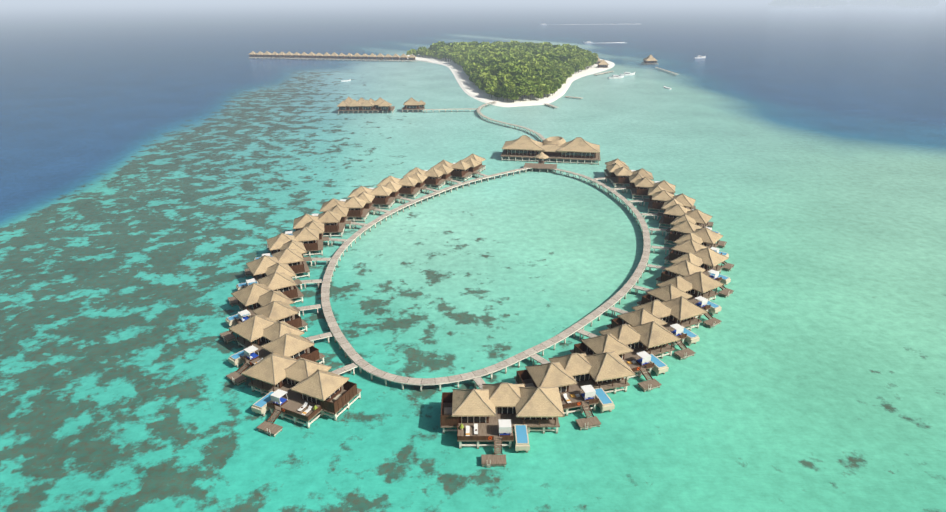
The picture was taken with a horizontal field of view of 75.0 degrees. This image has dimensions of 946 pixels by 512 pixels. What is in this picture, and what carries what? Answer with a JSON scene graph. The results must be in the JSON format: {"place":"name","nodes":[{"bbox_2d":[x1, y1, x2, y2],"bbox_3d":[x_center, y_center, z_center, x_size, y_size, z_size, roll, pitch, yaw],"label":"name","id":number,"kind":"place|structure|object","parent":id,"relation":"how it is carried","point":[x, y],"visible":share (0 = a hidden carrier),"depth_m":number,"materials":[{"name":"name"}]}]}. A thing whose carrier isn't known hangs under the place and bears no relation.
{"place":"outdoors","nodes":[
{"label":"outdoors","id":0,"kind":"place"},
{"bbox_2d":[0,0,945,511],"bbox_3d":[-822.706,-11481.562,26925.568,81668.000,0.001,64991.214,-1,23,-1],"label":"sea","id":1,"kind":"structure","parent":0,"point":[168,168],"depth_m":211.83,"materials":[{"name":"liquid"}]},
{"bbox_2d":[219,283,307,343],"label":"villa","id":2,"kind":"object","parent":1,"relation":"in","point":[259,299],"visible":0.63,"depth_m":162.05,"materials":[{"name":"beige wicker"}]},
{"bbox_2d":[228,255,303,306],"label":"villa","id":3,"kind":"object","parent":1,"relation":"in","point":[274,273],"visible":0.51,"depth_m":179.04,"materials":[{"name":"brown wood"}]},
{"bbox_2d":[226,314,324,385],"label":"villa","id":4,"kind":"object","parent":1,"relation":"in","point":[260,337],"visible":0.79,"depth_m":145.39,"materials":[{"name":"beige wicker"}]},
{"bbox_2d":[244,233,311,279],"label":"villa","id":5,"kind":"object","parent":1,"relation":"in","point":[290,250],"visible":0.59,"depth_m":194.54,"materials":[{"name":"brown wood"}]},
{"bbox_2d":[267,214,328,256],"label":"villa","id":6,"kind":"object","parent":1,"relation":"in","point":[308,232],"visible":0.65,"depth_m":210.74,"materials":[{"name":"brown wood"}]},
{"bbox_2d":[241,352,361,436],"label":"villa","id":7,"kind":"object","parent":1,"relation":"in","point":[306,390],"visible":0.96,"depth_m":129.18,"materials":[{"name":"beige wicker"}]},
{"bbox_2d":[295,198,351,237],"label":"villa","id":8,"kind":"object","parent":1,"relation":"in","point":[333,217],"visible":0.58,"depth_m":226.23,"materials":[{"name":"brown wood"}]},
{"bbox_2d":[248,51,426,62],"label":"row of bungalows","id":9,"kind":"object","parent":1,"relation":"in","point":[332,56],"visible":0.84,"depth_m":787.59,"materials":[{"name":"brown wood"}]},
{"bbox_2d":[323,186,375,221],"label":"villa","id":10,"kind":"object","parent":1,"relation":"in","point":[358,203],"visible":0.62,"depth_m":241.35,"materials":[{"name":"brown wood"}]},
{"bbox_2d":[337,96,425,113],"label":"overwater buildings","id":11,"kind":"structure","parent":1,"relation":"in","point":[364,105],"depth_m":446.40,"materials":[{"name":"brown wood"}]},
{"bbox_2d":[369,176,402,208],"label":"villa","id":12,"kind":"object","parent":1,"relation":"in","point":[385,191],"visible":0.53,"depth_m":254.25,"materials":[{"name":"brown wood"}]},
{"bbox_2d":[398,167,427,198],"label":"villa","id":13,"kind":"object","parent":1,"relation":"in","point":[412,182],"visible":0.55,"depth_m":267.20,"materials":[{"name":"brown wood"}]},
{"bbox_2d":[424,159,454,189],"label":"villa","id":14,"kind":"object","parent":1,"relation":"in","point":[438,174],"visible":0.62,"depth_m":279.59,"materials":[{"name":"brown wood"}]},
{"bbox_2d":[451,153,485,181],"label":"villa","id":15,"kind":"object","parent":1,"relation":"in","point":[470,165],"visible":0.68,"depth_m":291.49,"materials":[{"name":"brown wood"}]},
{"bbox_2d":[297,101,670,391],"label":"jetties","id":16,"kind":"object","parent":1,"relation":"in","point":[355,357],"visible":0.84,"depth_m":170.57,"materials":[{"name":"grey wood"}]},
{"bbox_2d":[440,383,564,467],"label":"villa","id":17,"kind":"object","parent":1,"relation":"in","point":[496,413],"visible":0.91,"depth_m":121.81,"materials":[{"name":"beige wicker"}]},
{"bbox_2d":[523,152,556,172],"bbox_3d":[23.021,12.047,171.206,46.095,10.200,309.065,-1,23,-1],"label":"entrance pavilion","id":18,"kind":"structure","parent":1,"relation":"on","point":[540,165],"depth_m":305.93,"materials":[{"name":"brown wood"}]},
{"bbox_2d":[500,135,600,164],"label":"restaurant","id":19,"kind":"structure","parent":1,"relation":"in","point":[554,147],"depth_m":319.32,"materials":[{"name":"brown wood"}]},
{"bbox_2d":[514,351,635,429],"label":"villa","id":20,"kind":"object","parent":1,"relation":"in","point":[582,381],"visible":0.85,"depth_m":132.65,"materials":[{"name":"brown wood"}]},
{"bbox_2d":[608,75,623,78],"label":"boat","id":21,"kind":"object","parent":1,"relation":"on","point":[616,77],"visible":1,"depth_m":621.33,"materials":[{"name":"white plastic"}]},
{"bbox_2d":[604,158,635,187],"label":"villa","id":22,"kind":"object","parent":1,"relation":"in","point":[617,171],"visible":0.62,"depth_m":282.69,"materials":[{"name":"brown wood"}]},
{"bbox_2d":[570,321,680,391],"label":"villa","id":23,"kind":"object","parent":1,"relation":"in","point":[636,348],"visible":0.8,"depth_m":144.86,"materials":[{"name":"beige wicker"}]},
{"bbox_2d":[620,72,634,75],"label":"boat","id":24,"kind":"object","parent":1,"relation":"on","point":[627,74],"visible":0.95,"depth_m":643.88,"materials":[{"name":"white"}]},
{"bbox_2d":[641,55,657,64],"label":"overwater hut","id":25,"kind":"object","parent":1,"relation":"in","point":[650,59],"visible":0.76,"depth_m":735.01,"materials":[{"name":"brown wood"}]},
{"bbox_2d":[626,168,673,199],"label":"villa","id":26,"kind":"object","parent":1,"relation":"in","point":[641,183],"visible":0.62,"depth_m":265.54,"materials":[{"name":"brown wood"}]},
{"bbox_2d":[607,296,707,359],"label":"villa","id":27,"kind":"object","parent":1,"relation":"in","point":[676,316],"visible":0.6,"depth_m":157.00,"materials":[{"name":"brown wood"}]},
{"bbox_2d":[643,180,695,212],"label":"villa","id":28,"kind":"object","parent":1,"relation":"in","point":[659,193],"visible":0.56,"depth_m":249.09,"materials":[{"name":"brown wood"}]},
{"bbox_2d":[637,271,723,327],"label":"villa","id":29,"kind":"object","parent":1,"relation":"in","point":[696,288],"visible":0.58,"depth_m":170.25,"materials":[{"name":"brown wood"}]},
{"bbox_2d":[657,193,713,227],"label":"villa","id":30,"kind":"object","parent":1,"relation":"in","point":[674,207],"visible":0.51,"depth_m":232.98,"materials":[{"name":"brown wood"}]},
{"bbox_2d":[656,247,733,297],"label":"villa","id":31,"kind":"object","parent":1,"relation":"in","point":[707,260],"visible":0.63,"depth_m":185.34,"materials":[{"name":"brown wood"}]},
{"bbox_2d":[664,209,726,247],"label":"villa","id":32,"kind":"object","parent":1,"relation":"in","point":[690,221],"visible":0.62,"depth_m":217.57,"materials":[{"name":"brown wood"}]},
{"bbox_2d":[664,227,733,271],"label":"villa","id":33,"kind":"object","parent":1,"relation":"in","point":[696,240],"visible":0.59,"depth_m":201.59,"materials":[{"name":"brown wood"}]},
{"bbox_2d":[407,54,614,106],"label":"beach","id":34,"kind":"structure","parent":0,"point":[468,87],"depth_m":561.36,"materials":[{"name":"white sand"}]},
{"bbox_2d":[430,43,440,48],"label":"tree","id":35,"kind":"object","parent":34,"relation":"on","point":[435,44],"visible":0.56,"depth_m":812.73,"materials":[{"name":"green plant"}]},
{"bbox_2d":[442,52,448,57],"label":"tree","id":36,"kind":"object","parent":34,"relation":"on","point":[444,54],"visible":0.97,"depth_m":761.50,"materials":[{"name":"green plant"}]},
{"bbox_2d":[462,45,475,51],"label":"tree","id":37,"kind":"object","parent":34,"relation":"on","point":[469,47],"visible":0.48,"depth_m":757.27,"materials":[{"name":"green plant"}]},
{"bbox_2d":[466,52,477,56],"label":"tree","id":38,"kind":"object","parent":34,"relation":"on","point":[474,54],"visible":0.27,"depth_m":704.59,"materials":[{"name":"green plant"}]},
{"bbox_2d":[468,63,482,69],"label":"tree","id":39,"kind":"object","parent":34,"relation":"on","point":[471,66],"visible":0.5,"depth_m":611.44,"materials":[{"name":"green plant"}]},
{"bbox_2d":[472,54,485,59],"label":"tree","id":40,"kind":"object","parent":34,"relation":"on","point":[478,56],"visible":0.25,"depth_m":666.81,"materials":[{"name":"green plant"}]},
{"bbox_2d":[478,68,487,75],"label":"tree","id":41,"kind":"object","parent":34,"relation":"on","point":[483,70],"visible":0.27,"depth_m":565.32,"materials":[{"name":"green plant"}]},
{"bbox_2d":[480,60,489,65],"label":"tree","id":42,"kind":"object","parent":34,"relation":"on","point":[484,62],"visible":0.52,"depth_m":625.75,"materials":[{"name":"green plant"}]},
{"bbox_2d":[484,87,494,97],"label":"tree","id":43,"kind":"object","parent":34,"relation":"on","point":[488,90],"visible":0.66,"depth_m":501.97,"materials":[{"name":"green plant"}]},
{"bbox_2d":[483,45,495,50],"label":"tree","id":44,"kind":"object","parent":34,"relation":"on","point":[489,47],"visible":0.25,"depth_m":740.13,"materials":[{"name":"green plant"}]},
{"bbox_2d":[483,75,496,84],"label":"tree","id":45,"kind":"object","parent":34,"relation":"on","point":[490,78],"visible":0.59,"depth_m":527.26,"materials":[{"name":"green plant"}]},
{"bbox_2d":[485,83,495,87],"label":"tree","id":46,"kind":"object","parent":34,"relation":"on","point":[490,85],"visible":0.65,"depth_m":505.63,"materials":[{"name":"green plant"}]},
{"bbox_2d":[486,51,497,56],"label":"tree","id":47,"kind":"object","parent":34,"relation":"on","point":[491,54],"visible":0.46,"depth_m":679.25,"materials":[{"name":"green plant"}]},
{"bbox_2d":[491,88,498,94],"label":"tree","id":48,"kind":"object","parent":34,"relation":"on","point":[495,90],"visible":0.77,"depth_m":498.09,"materials":[{"name":"green plant"}]},
{"bbox_2d":[491,79,499,85],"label":"tree","id":49,"kind":"object","parent":34,"relation":"on","point":[496,81],"visible":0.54,"depth_m":514.51,"materials":[{"name":"green plant"}]},
{"bbox_2d":[492,65,506,74],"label":"tree","id":50,"kind":"object","parent":34,"relation":"on","point":[498,67],"visible":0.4,"depth_m":557.46,"materials":[{"name":"green plant"}]},
{"bbox_2d":[495,51,507,57],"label":"tree","id":51,"kind":"object","parent":34,"relation":"on","point":[499,54],"visible":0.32,"depth_m":670.87,"materials":[{"name":"green plant"}]},
{"bbox_2d":[499,86,508,99],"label":"tree","id":52,"kind":"object","parent":34,"relation":"on","point":[503,89],"visible":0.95,"depth_m":489.01,"materials":[{"name":"green plant"}]},
{"bbox_2d":[499,73,512,81],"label":"tree","id":53,"kind":"object","parent":34,"relation":"on","point":[505,76],"visible":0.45,"depth_m":513.23,"materials":[{"name":"green plant"}]},
{"bbox_2d":[502,92,510,97],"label":"tree","id":54,"kind":"object","parent":34,"relation":"on","point":[505,95],"visible":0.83,"depth_m":486.70,"materials":[{"name":"green plant"}]},
{"bbox_2d":[501,56,514,62],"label":"tree","id":55,"kind":"object","parent":34,"relation":"on","point":[505,59],"visible":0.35,"depth_m":615.04,"materials":[{"name":"green plant"}]},
{"bbox_2d":[502,79,514,98],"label":"tree","id":56,"kind":"object","parent":34,"relation":"on","point":[507,82],"visible":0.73,"depth_m":492.21,"materials":[{"name":"green plant"}]},
{"bbox_2d":[504,63,514,67],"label":"tree","id":57,"kind":"object","parent":34,"relation":"on","point":[509,65],"visible":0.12,"depth_m":567.18,"materials":[{"name":"green plant"}]},
{"bbox_2d":[503,67,519,74],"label":"tree","id":58,"kind":"object","parent":34,"relation":"on","point":[510,68],"visible":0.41,"depth_m":534.01,"materials":[{"name":"green plant"}]},
{"bbox_2d":[508,85,514,99],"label":"tree","id":59,"kind":"object","parent":34,"relation":"on","point":[511,88],"visible":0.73,"depth_m":489.36,"materials":[{"name":"green plant"}]},
{"bbox_2d":[505,53,517,56],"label":"tree","id":60,"kind":"object","parent":34,"relation":"on","point":[512,55],"visible":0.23,"depth_m":661.14,"materials":[{"name":"green plant"}]},
{"bbox_2d":[508,92,518,98],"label":"tree","id":61,"kind":"object","parent":34,"relation":"on","point":[512,95],"visible":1,"depth_m":481.89,"materials":[{"name":"green plant"}]},
{"bbox_2d":[508,48,520,52],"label":"tree","id":62,"kind":"object","parent":34,"relation":"on","point":[513,50],"visible":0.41,"depth_m":704.58,"materials":[{"name":"green plant"}]},
{"bbox_2d":[513,68,521,75],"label":"tree","id":63,"kind":"object","parent":34,"relation":"on","point":[518,70],"visible":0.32,"depth_m":534.59,"materials":[{"name":"green plant"}]},
{"bbox_2d":[511,76,525,82],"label":"tree","id":64,"kind":"object","parent":34,"relation":"on","point":[518,78],"visible":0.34,"depth_m":504.57,"materials":[{"name":"green plant"}]},
{"bbox_2d":[512,86,527,101],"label":"tree","id":65,"kind":"object","parent":34,"relation":"on","point":[519,90],"visible":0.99,"depth_m":483.87,"materials":[{"name":"green plant"}]},
{"bbox_2d":[517,80,526,98],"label":"tree","id":66,"kind":"object","parent":34,"relation":"on","point":[520,83],"visible":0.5,"depth_m":495.86,"materials":[{"name":"green plant"}]},
{"bbox_2d":[518,65,531,73],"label":"tree","id":67,"kind":"object","parent":34,"relation":"on","point":[525,69],"visible":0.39,"depth_m":539.86,"materials":[{"name":"green plant"}]},
{"bbox_2d":[522,46,530,51],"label":"tree","id":68,"kind":"object","parent":34,"relation":"on","point":[527,47],"visible":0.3,"depth_m":736.34,"materials":[{"name":"green plant"}]},
{"bbox_2d":[522,81,534,86],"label":"tree","id":69,"kind":"object","parent":34,"relation":"on","point":[527,84],"visible":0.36,"depth_m":492.88,"materials":[{"name":"green plant"}]},
{"bbox_2d":[525,85,535,100],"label":"tree","id":70,"kind":"object","parent":34,"relation":"on","point":[531,90],"visible":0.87,"depth_m":487.87,"materials":[{"name":"green plant"}]},
{"bbox_2d":[529,75,541,82],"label":"tree","id":71,"kind":"object","parent":34,"relation":"on","point":[535,78],"visible":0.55,"depth_m":513.51,"materials":[{"name":"green plant"}]},
{"bbox_2d":[532,85,540,94],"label":"tree","id":72,"kind":"object","parent":34,"relation":"on","point":[537,89],"visible":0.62,"depth_m":495.58,"materials":[{"name":"green plant"}]},
{"bbox_2d":[530,48,543,54],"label":"tree","id":73,"kind":"object","parent":34,"relation":"on","point":[536,51],"visible":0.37,"depth_m":692.84,"materials":[{"name":"green plant"}]},
{"bbox_2d":[531,60,542,65],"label":"tree","id":74,"kind":"object","parent":34,"relation":"on","point":[536,62],"visible":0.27,"depth_m":600.31,"materials":[{"name":"green plant"}]},
{"bbox_2d":[531,67,544,74],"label":"tree","id":75,"kind":"object","parent":34,"relation":"on","point":[537,69],"visible":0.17,"depth_m":551.07,"materials":[{"name":"green plant"}]},
{"bbox_2d":[531,71,544,77],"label":"tree","id":76,"kind":"object","parent":34,"relation":"on","point":[540,73],"visible":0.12,"depth_m":544.48,"materials":[{"name":"green plant"}]},
{"bbox_2d":[530,56,546,62],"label":"tree","id":77,"kind":"object","parent":34,"relation":"on","point":[537,59],"visible":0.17,"depth_m":611.69,"materials":[{"name":"green plant"}]},
{"bbox_2d":[534,92,543,99],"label":"tree","id":78,"kind":"object","parent":34,"relation":"on","point":[539,95],"visible":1,"depth_m":493.16,"materials":[{"name":"green plant"}]},
{"bbox_2d":[541,78,549,85],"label":"tree","id":79,"kind":"object","parent":34,"relation":"on","point":[545,81],"visible":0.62,"depth_m":514.83,"materials":[{"name":"green plant"}]},
{"bbox_2d":[538,59,553,66],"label":"tree","id":80,"kind":"object","parent":34,"relation":"on","point":[546,62],"visible":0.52,"depth_m":603.08,"materials":[{"name":"green plant"}]},
{"bbox_2d":[542,85,550,97],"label":"tree","id":81,"kind":"object","parent":34,"relation":"on","point":[546,88],"visible":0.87,"depth_m":499.28,"materials":[{"name":"green plant"}]},
{"bbox_2d":[544,54,557,60],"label":"tree","id":82,"kind":"object","parent":34,"relation":"on","point":[551,57],"visible":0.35,"depth_m":643.89,"materials":[{"name":"green plant"}]},
{"bbox_2d":[547,85,554,96],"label":"tree","id":83,"kind":"object","parent":34,"relation":"on","point":[552,90],"visible":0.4,"depth_m":505.05,"materials":[{"name":"green plant"}]},
{"bbox_2d":[551,81,561,93],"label":"tree","id":84,"kind":"object","parent":34,"relation":"on","point":[557,84],"visible":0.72,"depth_m":522.62,"materials":[{"name":"green plant"}]},
{"bbox_2d":[551,74,561,80],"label":"tree","id":85,"kind":"object","parent":34,"relation":"on","point":[556,76],"visible":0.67,"depth_m":545.17,"materials":[{"name":"green plant"}]},
{"bbox_2d":[559,54,571,61],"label":"tree","id":86,"kind":"object","parent":34,"relation":"on","point":[563,57],"visible":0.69,"depth_m":663.75,"materials":[{"name":"green plant"}]},
{"bbox_2d":[563,52,573,56],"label":"tree","id":87,"kind":"object","parent":34,"relation":"on","point":[569,53],"visible":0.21,"depth_m":691.30,"materials":[{"name":"green plant"}]},
{"bbox_2d":[564,59,576,65],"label":"tree","id":88,"kind":"object","parent":34,"relation":"on","point":[570,61],"visible":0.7,"depth_m":648.41,"materials":[{"name":"green plant"}]},
{"bbox_2d":[570,48,581,53],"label":"tree","id":89,"kind":"object","parent":34,"relation":"on","point":[576,50],"visible":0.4,"depth_m":717.58,"materials":[{"name":"green plant"}]},
{"bbox_2d":[575,61,583,70],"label":"tree","id":90,"kind":"object","parent":34,"relation":"on","point":[579,65],"visible":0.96,"depth_m":649.86,"materials":[{"name":"green plant"}]},
{"bbox_2d":[583,59,590,65],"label":"tree","id":91,"kind":"object","parent":34,"relation":"on","point":[587,62],"visible":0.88,"depth_m":676.92,"materials":[{"name":"green plant"}]},
{"bbox_2d":[585,56,594,67],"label":"tree","id":92,"kind":"object","parent":34,"relation":"on","point":[592,59],"visible":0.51,"depth_m":690.24,"materials":[{"name":"green plant"}]},
{"bbox_2d":[596,56,608,67],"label":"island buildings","id":93,"kind":"structure","parent":34,"relation":"on","point":[602,63],"depth_m":703.53,"materials":[{"name":"brown wood"}]},
{"bbox_2d":[545,67,676,107],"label":"island jetties","id":94,"kind":"object","parent":34,"relation":"on","point":[607,73],"visible":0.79,"depth_m":645.52,"materials":[{"name":"grey wood"}]},
{"bbox_2d":[781,7,828,7],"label":"island","id":95,"kind":"structure","parent":0,"point":[805,7],"depth_m":3279.42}
]}

